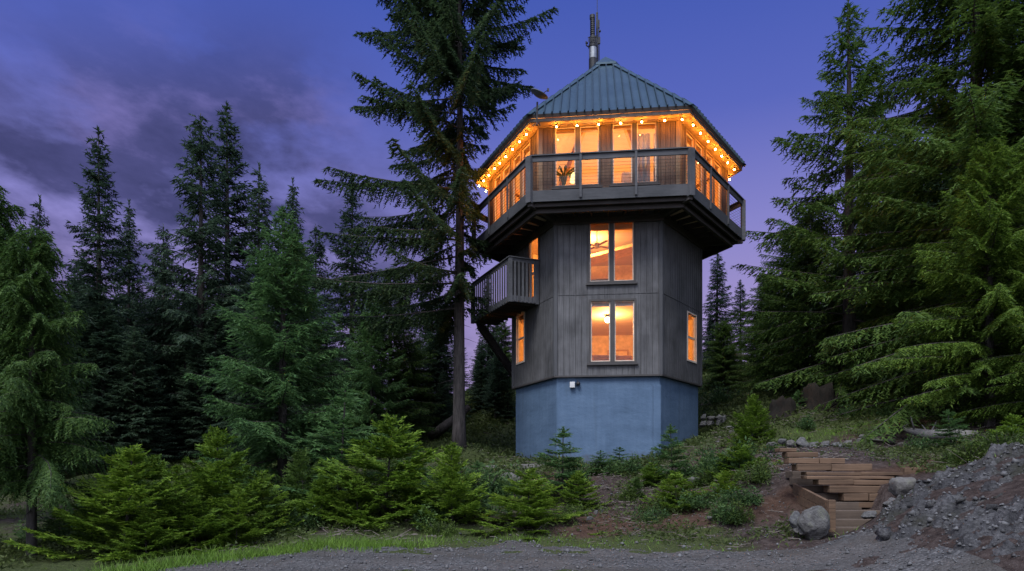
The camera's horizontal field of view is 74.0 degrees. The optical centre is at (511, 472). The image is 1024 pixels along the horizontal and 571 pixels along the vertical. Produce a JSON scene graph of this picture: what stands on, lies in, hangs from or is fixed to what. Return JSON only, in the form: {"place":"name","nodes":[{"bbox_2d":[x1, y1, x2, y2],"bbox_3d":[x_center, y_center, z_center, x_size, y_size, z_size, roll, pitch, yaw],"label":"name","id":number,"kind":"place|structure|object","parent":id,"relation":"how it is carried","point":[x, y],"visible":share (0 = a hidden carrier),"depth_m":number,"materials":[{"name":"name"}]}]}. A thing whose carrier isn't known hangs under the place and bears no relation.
{"place":"outdoors","nodes":[
{"label":"outdoors","id":0,"kind":"place"},
{"bbox_2d":[0,0,1021,408],"label":"sky","id":1,"kind":"structure","parent":0,"point":[134,70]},
{"bbox_2d":[0,361,1023,570],"bbox_3d":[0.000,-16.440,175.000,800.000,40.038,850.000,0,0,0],"label":"ground","id":2,"kind":"structure","parent":0,"point":[782,490],"depth_m":14.57,"materials":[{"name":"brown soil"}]},
{"bbox_2d":[0,186,104,499],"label":"drooping cedar","id":3,"kind":"object","parent":2,"relation":"on","point":[6,225],"visible":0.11,"depth_m":12.78,"materials":[{"name":"green plant"}]},
{"bbox_2d":[27,194,83,474],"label":"dark conifer","id":4,"kind":"object","parent":2,"relation":"on","point":[36,222],"visible":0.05,"depth_m":28.03,"materials":[{"name":"green plant"}]},
{"bbox_2d":[37,506,82,542],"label":"fir sapling","id":5,"kind":"object","parent":2,"relation":"on","point":[50,525],"visible":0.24,"depth_m":13.86,"materials":[{"name":"green plant"}]},
{"bbox_2d":[0,224,141,555],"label":"drooping cedar","id":6,"kind":"object","parent":2,"relation":"on","point":[18,395],"visible":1,"depth_m":12.04,"materials":[{"name":"green plant"}]},
{"bbox_2d":[38,491,124,546],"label":"fir sapling","id":7,"kind":"object","parent":2,"relation":"on","point":[84,535],"visible":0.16,"depth_m":13.17,"materials":[{"name":"green plant"}]},
{"bbox_2d":[41,282,143,473],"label":"wood conifer","id":8,"kind":"object","parent":2,"relation":"on","point":[90,310],"visible":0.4,"depth_m":28.97,"materials":[{"name":"green plant"}]},
{"bbox_2d":[1,444,197,568],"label":"fir sapling","id":9,"kind":"object","parent":2,"relation":"on","point":[124,471],"visible":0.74,"depth_m":12.02,"materials":[{"name":"green plant"}]},
{"bbox_2d":[57,125,154,441],"bbox_3d":[-18.240,-7.412,29.895,4.777,15.871,4.041,0,0,-3],"label":"dark conifer","id":10,"kind":"object","parent":2,"relation":"on","point":[99,219],"visible":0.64,"depth_m":29.78,"materials":[{"name":"green plant"}]},
{"bbox_2d":[64,288,147,472],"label":"wood conifer","id":11,"kind":"object","parent":2,"relation":"on","point":[103,388],"visible":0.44,"depth_m":29.05,"materials":[{"name":"green plant"}]},
{"bbox_2d":[85,321,174,467],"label":"wood conifer","id":12,"kind":"object","parent":2,"relation":"on","point":[133,435],"visible":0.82,"depth_m":29.11,"materials":[{"name":"green plant"}]},
{"bbox_2d":[107,199,169,451],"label":"dark conifer","id":13,"kind":"object","parent":2,"relation":"on","point":[133,293],"visible":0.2,"depth_m":33.89,"materials":[{"name":"green plant"}]},
{"bbox_2d":[98,511,182,560],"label":"fir sapling","id":14,"kind":"object","parent":2,"relation":"on","point":[129,545],"visible":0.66,"depth_m":11.78,"materials":[{"name":"green plant"}]},
{"bbox_2d":[107,334,175,459],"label":"wood conifer","id":15,"kind":"object","parent":2,"relation":"on","point":[156,437],"visible":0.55,"depth_m":29.84,"materials":[{"name":"green plant"}]},
{"bbox_2d":[122,454,183,518],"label":"fir sapling","id":16,"kind":"object","parent":2,"relation":"on","point":[157,463],"visible":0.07,"depth_m":14.66,"materials":[{"name":"green plant"}]},
{"bbox_2d":[113,296,193,459],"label":"wood conifer","id":17,"kind":"object","parent":2,"relation":"on","point":[163,368],"visible":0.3,"depth_m":32.73,"materials":[{"name":"green plant"}]},
{"bbox_2d":[136,223,187,458],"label":"dark conifer","id":18,"kind":"object","parent":2,"relation":"on","point":[158,253],"visible":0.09,"depth_m":36.84,"materials":[{"name":"green plant"}]},
{"bbox_2d":[87,464,239,552],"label":"fir sapling","id":19,"kind":"object","parent":2,"relation":"on","point":[176,469],"visible":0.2,"depth_m":13.04,"materials":[{"name":"green plant"}]},
{"bbox_2d":[151,317,209,459],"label":"wood conifer","id":20,"kind":"object","parent":2,"relation":"on","point":[185,327],"visible":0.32,"depth_m":32.45,"materials":[{"name":"green plant"}]},
{"bbox_2d":[163,327,225,459],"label":"wood conifer","id":21,"kind":"object","parent":2,"relation":"on","point":[197,360],"visible":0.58,"depth_m":31.45,"materials":[{"name":"green plant"}]},
{"bbox_2d":[121,113,268,456],"bbox_3d":[-15.085,-8.784,33.007,6.795,17.646,6.379,0,0,21],"label":"dark conifer","id":22,"kind":"object","parent":2,"relation":"on","point":[200,150],"visible":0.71,"depth_m":32.45,"materials":[{"name":"green plant"}]},
{"bbox_2d":[162,296,249,459],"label":"wood conifer","id":23,"kind":"object","parent":2,"relation":"on","point":[215,337],"visible":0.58,"depth_m":31.59,"materials":[{"name":"green plant"}]},
{"bbox_2d":[166,497,245,554],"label":"fir sapling","id":24,"kind":"object","parent":2,"relation":"on","point":[205,525],"visible":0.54,"depth_m":12.83,"materials":[{"name":"green plant"}]},
{"bbox_2d":[169,101,260,447],"bbox_3d":[-14.955,-10.007,35.898,5.391,19.432,6.373,0,0,44],"label":"dark conifer","id":25,"kind":"object","parent":2,"relation":"on","point":[230,152],"visible":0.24,"depth_m":35.72,"materials":[{"name":"green plant"}]},
{"bbox_2d":[159,424,284,548],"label":"fir sapling","id":26,"kind":"object","parent":2,"relation":"on","point":[216,472],"visible":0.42,"depth_m":14.10,"materials":[{"name":"green plant"}]},
{"bbox_2d":[196,487,273,548],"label":"fir sapling","id":27,"kind":"object","parent":2,"relation":"on","point":[229,512],"visible":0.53,"depth_m":13.52,"materials":[{"name":"green plant"}]},
{"bbox_2d":[219,338,273,462],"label":"wood conifer","id":28,"kind":"object","parent":2,"relation":"on","point":[237,396],"visible":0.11,"depth_m":30.44,"materials":[{"name":"green plant"}]},
{"bbox_2d":[219,162,289,446],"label":"dark conifer","id":29,"kind":"object","parent":2,"relation":"on","point":[256,240],"visible":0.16,"depth_m":34.76,"materials":[{"name":"green plant"}]},
{"bbox_2d":[220,470,317,537],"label":"fir sapling","id":30,"kind":"object","parent":2,"relation":"on","point":[267,493],"visible":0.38,"depth_m":15.13,"materials":[{"name":"green plant"}]},
{"bbox_2d":[182,204,386,507],"bbox_3d":[-7.080,-3.229,20.597,5.655,9.682,5.985,0,0,33],"label":"pale green fir","id":31,"kind":"object","parent":2,"relation":"on","point":[267,441],"visible":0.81,"depth_m":20.03,"materials":[{"name":"green plant"}]},
{"bbox_2d":[264,505,325,534],"bbox_3d":[-5.043,1.127,15.632,0.901,0.734,1.489,0,0,39],"label":"shrub","id":32,"kind":"object","parent":2,"relation":"on","point":[298,519],"visible":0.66,"depth_m":15.53,"materials":[{"name":"green plant"}]},
{"bbox_2d":[273,176,317,437],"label":"dark conifer","id":33,"kind":"object","parent":2,"relation":"on","point":[292,199],"visible":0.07,"depth_m":37.91,"materials":[{"name":"green plant"}]},
{"bbox_2d":[273,448,336,515],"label":"fir sapling","id":34,"kind":"object","parent":2,"relation":"on","point":[302,457],"visible":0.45,"depth_m":17.38,"materials":[{"name":"green plant"}]},
{"bbox_2d":[287,309,349,460],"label":"wood conifer","id":35,"kind":"object","parent":2,"relation":"on","point":[321,347],"visible":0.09,"depth_m":28.95,"materials":[{"name":"green plant"}]},
{"bbox_2d":[285,476,358,528],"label":"fir sapling","id":36,"kind":"object","parent":2,"relation":"on","point":[321,498],"visible":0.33,"depth_m":16.32,"materials":[{"name":"green plant"}]},
{"bbox_2d":[266,383,386,511],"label":"fir sapling","id":37,"kind":"object","parent":2,"relation":"on","point":[339,401],"visible":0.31,"depth_m":18.30,"materials":[{"name":"green plant"}]},
{"bbox_2d":[305,224,348,423],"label":"dark conifer","id":38,"kind":"object","parent":2,"relation":"on","point":[318,246],"visible":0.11,"depth_m":41.88,"materials":[{"name":"green plant"}]},
{"bbox_2d":[317,180,379,422],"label":"dark conifer","id":39,"kind":"object","parent":2,"relation":"on","point":[353,270],"visible":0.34,"depth_m":35.76,"materials":[{"name":"green plant"}]},
{"bbox_2d":[320,475,388,526],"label":"fir sapling","id":40,"kind":"object","parent":2,"relation":"on","point":[366,505],"visible":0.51,"depth_m":15.99,"materials":[{"name":"green plant"}]},
{"bbox_2d":[331,296,418,458],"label":"dense conifer","id":41,"kind":"object","parent":2,"relation":"on","point":[372,381],"visible":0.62,"depth_m":28.77,"materials":[{"name":"green plant"}]},
{"bbox_2d":[307,412,458,529],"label":"fir sapling","id":42,"kind":"object","parent":2,"relation":"on","point":[395,480],"visible":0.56,"depth_m":16.40,"materials":[{"name":"green plant"}]},
{"bbox_2d":[337,267,450,447],"bbox_3d":[-5.399,-4.868,30.875,5.173,8.932,5.997,0,0,7],"label":"dense conifer","id":43,"kind":"object","parent":2,"relation":"on","point":[408,375],"visible":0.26,"depth_m":30.72,"materials":[{"name":"green plant"}]},
{"bbox_2d":[382,341,440,435],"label":"dense conifer","id":44,"kind":"object","parent":2,"relation":"on","point":[421,398],"visible":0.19,"depth_m":32.90,"materials":[{"name":"green plant"}]},
{"bbox_2d":[296,0,558,448],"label":"tall fir tree","id":45,"kind":"object","parent":2,"relation":"on","point":[457,63],"visible":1,"depth_m":24.91,"materials":[{"name":"green plant"}]},
{"bbox_2d":[420,516,459,536],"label":"shrub","id":46,"kind":"object","parent":2,"relation":"on","point":[436,528],"visible":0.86,"depth_m":14.89,"materials":[{"name":"green plant"}]},
{"bbox_2d":[429,370,452,433],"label":"fir tree","id":47,"kind":"object","parent":2,"relation":"on","point":[442,412],"visible":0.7,"depth_m":32.03,"materials":[{"name":"green plant"}]},
{"bbox_2d":[411,294,475,425],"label":"dense conifer","id":48,"kind":"object","parent":2,"relation":"on","point":[440,364],"visible":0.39,"depth_m":33.68,"materials":[{"name":"green plant"}]},
{"bbox_2d":[398,442,512,528],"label":"fir sapling","id":49,"kind":"object","parent":2,"relation":"on","point":[452,467],"visible":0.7,"depth_m":15.77,"materials":[{"name":"green plant"}]},
{"bbox_2d":[465,341,492,410],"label":"dense conifer","id":50,"kind":"object","parent":2,"relation":"on","point":[480,392],"visible":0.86,"depth_m":35.89,"materials":[{"name":"green plant"}]},
{"bbox_2d":[469,303,502,397],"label":"dark conifer","id":51,"kind":"object","parent":2,"relation":"on","point":[489,357],"visible":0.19,"depth_m":37.87,"materials":[{"name":"green plant"}]},
{"bbox_2d":[455,457,523,500],"bbox_3d":[-0.708,0.265,17.941,2.233,1.403,1.352,0,0,8],"label":"shrub","id":52,"kind":"object","parent":2,"relation":"on","point":[502,483],"visible":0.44,"depth_m":17.90,"materials":[{"name":"green plant"}]},
{"bbox_2d":[481,370,510,418],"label":"wood conifer","id":53,"kind":"object","parent":2,"relation":"on","point":[493,396],"visible":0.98,"depth_m":33.57,"materials":[{"name":"green plant"}]},
{"bbox_2d":[481,343,512,416],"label":"wood conifer","id":54,"kind":"object","parent":2,"relation":"on","point":[497,367],"visible":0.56,"depth_m":33.98,"materials":[{"name":"green plant"}]},
{"bbox_2d":[483,321,511,384],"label":"dense conifer","id":55,"kind":"object","parent":2,"relation":"on","point":[505,334],"visible":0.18,"depth_m":39.79,"materials":[{"name":"green plant"}]},
{"bbox_2d":[499,370,515,422],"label":"wood conifer","id":56,"kind":"object","parent":2,"relation":"on","point":[508,407],"visible":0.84,"depth_m":33.72,"materials":[{"name":"green plant"}]},
{"bbox_2d":[0,360,1023,570],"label":"ground cover","id":57,"kind":"object","parent":2,"relation":"on","point":[765,398],"visible":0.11,"depth_m":19.73,"materials":[{"name":"green plant"}]},
{"bbox_2d":[59,418,998,570],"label":"grass","id":58,"kind":"structure","parent":2,"relation":"on","point":[318,544],"depth_m":12.71,"materials":[{"name":"green plant"}]},
{"bbox_2d":[459,468,606,540],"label":"fir sapling","id":59,"kind":"object","parent":2,"relation":"on","point":[538,507],"visible":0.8,"depth_m":15.12,"materials":[{"name":"green plant"}]},
{"bbox_2d":[531,426,590,500],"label":"fir sapling","id":60,"kind":"object","parent":2,"relation":"on","point":[563,434],"visible":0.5,"depth_m":18.12,"materials":[{"name":"green plant"}]},
{"bbox_2d":[553,470,612,509],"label":"fir sapling","id":61,"kind":"object","parent":2,"relation":"on","point":[579,493],"visible":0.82,"depth_m":16.94,"materials":[{"name":"green plant"}]},
{"bbox_2d":[158,428,1023,570],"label":"loose gravel","id":62,"kind":"structure","parent":2,"relation":"on","point":[910,513],"depth_m":11.35,"materials":[{"name":"grey gravel"}]},
{"bbox_2d":[470,12,745,464],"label":"lookout tower","id":63,"kind":"structure","parent":2,"relation":"on","point":[669,229],"depth_m":23.33,"materials":[{"name":"grey paint"}]},
{"bbox_2d":[552,125,601,189],"bbox_3d":[2.149,-10.434,22.472,1.667,2.138,0.190,0,0,6],"label":"window","id":64,"kind":"structure","parent":63,"relation":"in","point":[577,129],"depth_m":22.44,"materials":[{"name":"white glass"}]},
{"bbox_2d":[586,222,637,285],"bbox_3d":[3.395,-7.500,23.156,1.734,2.231,0.190,0,0,6],"label":"window","id":65,"kind":"structure","parent":63,"relation":"in","point":[611,280],"depth_m":23.13,"materials":[{"name":"white glass"}]},
{"bbox_2d":[587,298,637,365],"bbox_3d":[3.424,-4.777,23.152,1.722,2.258,0.190,0,0,6],"label":"window","id":66,"kind":"structure","parent":63,"relation":"in","point":[612,302],"depth_m":23.12,"materials":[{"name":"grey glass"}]},
{"bbox_2d":[609,121,659,186],"bbox_3d":[4.013,-10.434,22.262,1.652,2.138,0.190,0,0,6],"label":"window","id":67,"kind":"structure","parent":63,"relation":"in","point":[634,126],"depth_m":22.23,"materials":[{"name":"white glass"}]},
{"bbox_2d":[638,133,654,181],"bbox_3d":[4.645,-10.243,22.533,0.945,2.001,0.113,0,0,6],"label":"curtain","id":68,"kind":"object","parent":63,"relation":"hanging from","point":[643,141],"visible":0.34,"depth_m":22.56,"materials":[{"name":"fabric"}]},
{"bbox_2d":[643,424,689,481],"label":"fir sapling","id":69,"kind":"object","parent":2,"relation":"on","point":[670,430],"visible":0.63,"depth_m":18.96,"materials":[{"name":"green plant"}]},
{"bbox_2d":[639,470,709,510],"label":"fir sapling","id":70,"kind":"object","parent":2,"relation":"on","point":[674,489],"visible":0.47,"depth_m":16.38,"materials":[{"name":"green plant"}]},
{"bbox_2d":[668,487,716,509],"bbox_3d":[4.347,0.646,16.065,1.366,0.577,1.233,0,0,0],"label":"shrub","id":71,"kind":"object","parent":2,"relation":"on","point":[703,502],"visible":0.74,"depth_m":15.73,"materials":[{"name":"green plant"}]},
{"bbox_2d":[702,254,741,367],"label":"hill spruce","id":72,"kind":"object","parent":2,"relation":"on","point":[718,275],"visible":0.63,"depth_m":37.84,"materials":[{"name":"green plant"}]},
{"bbox_2d":[705,496,740,524],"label":"shrub","id":73,"kind":"object","parent":2,"relation":"on","point":[718,512],"visible":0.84,"depth_m":14.39,"materials":[{"name":"green plant"}]},
{"bbox_2d":[698,380,749,404],"bbox_3d":[9.445,-3.500,30.238,2.758,1.290,1.461,0,0,-17],"label":"shrub","id":74,"kind":"object","parent":2,"relation":"on","point":[719,395],"visible":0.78,"depth_m":29.94,"materials":[{"name":"green plant"}]},
{"bbox_2d":[702,319,749,392],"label":"dense conifer","id":75,"kind":"object","parent":2,"relation":"on","point":[724,333],"visible":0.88,"depth_m":32.82,"materials":[{"name":"green plant"}]},
{"bbox_2d":[692,442,769,488],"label":"fir sapling","id":76,"kind":"object","parent":2,"relation":"on","point":[743,451],"visible":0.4,"depth_m":17.30,"materials":[{"name":"green plant"}]},
{"bbox_2d":[688,435,780,473],"bbox_3d":[5.799,-0.411,17.774,2.561,1.188,1.356,0,0,-20],"label":"shrub","id":77,"kind":"object","parent":2,"relation":"on","point":[731,463],"visible":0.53,"depth_m":17.62,"materials":[{"name":"green plant"}]},
{"bbox_2d":[708,481,763,505],"bbox_3d":[5.029,0.495,15.222,0.939,0.618,1.773,0,0,-32],"label":"shrub","id":78,"kind":"object","parent":2,"relation":"on","point":[739,494],"visible":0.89,"depth_m":15.01,"materials":[{"name":"green plant"}]},
{"bbox_2d":[727,280,752,362],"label":"hill spruce","id":79,"kind":"object","parent":2,"relation":"on","point":[739,305],"visible":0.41,"depth_m":40.91,"materials":[{"name":"green plant"}]},
{"bbox_2d":[725,498,754,525],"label":"shrub","id":80,"kind":"object","parent":2,"relation":"on","point":[739,512],"visible":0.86,"depth_m":14.19,"materials":[{"name":"green plant"}]},
{"bbox_2d":[719,393,775,447],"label":"fir sapling","id":81,"kind":"object","parent":2,"relation":"on","point":[759,420],"visible":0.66,"depth_m":20.80,"materials":[{"name":"green plant"}]},
{"bbox_2d":[733,455,780,483],"bbox_3d":[5.838,-0.049,15.915,1.242,0.781,0.979,0,0,-14],"label":"shrub","id":82,"kind":"object","parent":2,"relation":"on","point":[757,470],"visible":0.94,"depth_m":15.82,"materials":[{"name":"green plant"}]},
{"bbox_2d":[730,270,809,387],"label":"dense conifer","id":83,"kind":"object","parent":2,"relation":"on","point":[761,299],"visible":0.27,"depth_m":33.87,"materials":[{"name":"green plant"}]},
{"bbox_2d":[765,396,797,421],"bbox_3d":[9.614,-2.204,24.009,1.502,0.953,1.482,0,0,0],"label":"tree stump","id":84,"kind":"object","parent":2,"relation":"on","point":[780,406],"visible":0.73,"depth_m":23.66,"materials":[{"name":"brown wood"}]},
{"bbox_2d":[728,203,870,390],"bbox_3d":[13.362,-7.675,30.776,7.051,9.242,6.083,0,0,-24],"label":"dense conifer","id":85,"kind":"object","parent":2,"relation":"on","point":[787,264],"visible":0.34,"depth_m":30.69,"materials":[{"name":"green plant"}]},
{"bbox_2d":[796,506,829,539],"bbox_3d":[5.613,0.941,12.591,0.691,0.661,0.428,0,0,-17],"label":"boulder","id":86,"kind":"object","parent":2,"relation":"on","point":[813,522],"visible":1,"depth_m":12.44,"materials":[{"name":"grey stone"}]},
{"bbox_2d":[793,483,835,531],"bbox_3d":[6.073,0.687,13.811,0.149,0.882,2.195,0,0,4],"label":"timber cheek","id":87,"kind":"object","parent":2,"relation":"on","point":[806,498],"visible":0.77,"depth_m":13.51,"materials":[{"name":"brown wood"}]},
{"bbox_2d":[799,382,840,412],"bbox_3d":[11.368,-2.650,25.003,2.039,1.350,1.993,0,0,0],"label":"tree stump","id":88,"kind":"object","parent":2,"relation":"on","point":[814,394],"visible":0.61,"depth_m":24.53,"materials":[{"name":"brown wood"}]},
{"bbox_2d":[785,471,879,535],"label":"timber steps","id":89,"kind":"structure","parent":2,"relation":"on","point":[848,515],"depth_m":13.90,"materials":[{"name":"brown wood"}]},
{"bbox_2d":[720,0,964,405],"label":"dark fir tree","id":90,"kind":"object","parent":2,"relation":"on","point":[839,103],"visible":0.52,"depth_m":26.83,"materials":[{"name":"green plant"}]},
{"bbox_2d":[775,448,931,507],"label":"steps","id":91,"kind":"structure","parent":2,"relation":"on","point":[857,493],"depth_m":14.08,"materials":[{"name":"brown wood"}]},
{"bbox_2d":[799,124,958,399],"bbox_3d":[15.793,-8.474,29.064,6.603,12.540,7.654,0,0,-18],"label":"dense conifer","id":92,"kind":"object","parent":2,"relation":"on","point":[841,275],"visible":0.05,"depth_m":28.94,"materials":[{"name":"green plant"}]},
{"bbox_2d":[836,203,963,407],"bbox_3d":[14.652,-5.837,25.064,4.947,8.171,5.735,0,0,-13],"label":"dense conifer","id":93,"kind":"object","parent":2,"relation":"on","point":[895,310],"visible":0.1,"depth_m":25.00,"materials":[{"name":"green plant"}]},
{"bbox_2d":[888,477,915,497],"bbox_3d":[7.376,0.297,12.813,0.490,0.421,0.412,0,0,28],"label":"boulder","id":94,"kind":"object","parent":2,"relation":"on","point":[903,486],"visible":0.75,"depth_m":12.69,"materials":[{"name":"grey stone"}]},
{"bbox_2d":[803,0,1023,445],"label":"hemlock tree","id":95,"kind":"object","parent":2,"relation":"on","point":[981,30],"visible":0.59,"depth_m":21.43,"materials":[{"name":"green plant"}]},
{"bbox_2d":[899,416,977,439],"bbox_3d":[11.275,-1.132,18.038,1.744,0.742,0.908,0,0,28],"label":"bleached log","id":96,"kind":"object","parent":2,"relation":"on","point":[914,431],"visible":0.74,"depth_m":17.98,"materials":[{"name":"grey wood"}]},
{"bbox_2d":[864,132,1023,426],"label":"bright fir tree","id":97,"kind":"object","parent":2,"relation":"on","point":[958,270],"visible":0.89,"depth_m":17.89,"materials":[{"name":"green plant"}]},
{"bbox_2d":[921,409,970,450],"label":"fir sapling","id":98,"kind":"object","parent":2,"relation":"on","point":[953,429],"visible":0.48,"depth_m":15.99,"materials":[{"name":"green plant"}]},
{"bbox_2d":[898,0,1023,417],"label":"hemlock tree","id":99,"kind":"object","parent":2,"relation":"on","point":[950,236],"visible":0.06,"depth_m":20.56,"materials":[{"name":"green plant"}]},
{"bbox_2d":[948,435,988,464],"bbox_3d":[9.269,-0.404,13.631,0.685,0.677,0.853,0,0,-30],"label":"shrub","id":100,"kind":"object","parent":2,"relation":"on","point":[967,458],"visible":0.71,"depth_m":13.60,"materials":[{"name":"green plant"}]},
{"bbox_2d":[950,237,1023,425],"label":"bright fir tree","id":101,"kind":"object","parent":2,"relation":"on","point":[1010,405],"visible":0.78,"depth_m":17.16,"materials":[{"name":"green plant"}]},
{"bbox_2d":[967,424,1023,452],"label":"shrub","id":102,"kind":"object","parent":2,"relation":"on","point":[1007,438],"visible":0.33,"depth_m":13.45,"materials":[{"name":"green plant"}]},
{"bbox_2d":[976,414,1023,445],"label":"fir sapling","id":103,"kind":"object","parent":2,"relation":"on","point":[1013,418],"visible":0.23,"depth_m":14.38,"materials":[{"name":"green plant"}]},
{"bbox_2d":[161,532,1006,570],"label":"gravel road","id":104,"kind":"structure","parent":0,"point":[855,542],"depth_m":10.85,"materials":[{"name":"grey gravel"}]},
{"bbox_2d":[863,442,1023,562],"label":"rocky slope","id":105,"kind":"structure","parent":0,"point":[947,503],"depth_m":10.47,"materials":[{"name":"grey stone"}]},
{"bbox_2d":[873,446,1023,562],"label":"broken stone","id":106,"kind":"object","parent":105,"relation":"on","point":[881,532],"visible":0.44,"depth_m":10.57,"materials":[{"name":"grey stone"}]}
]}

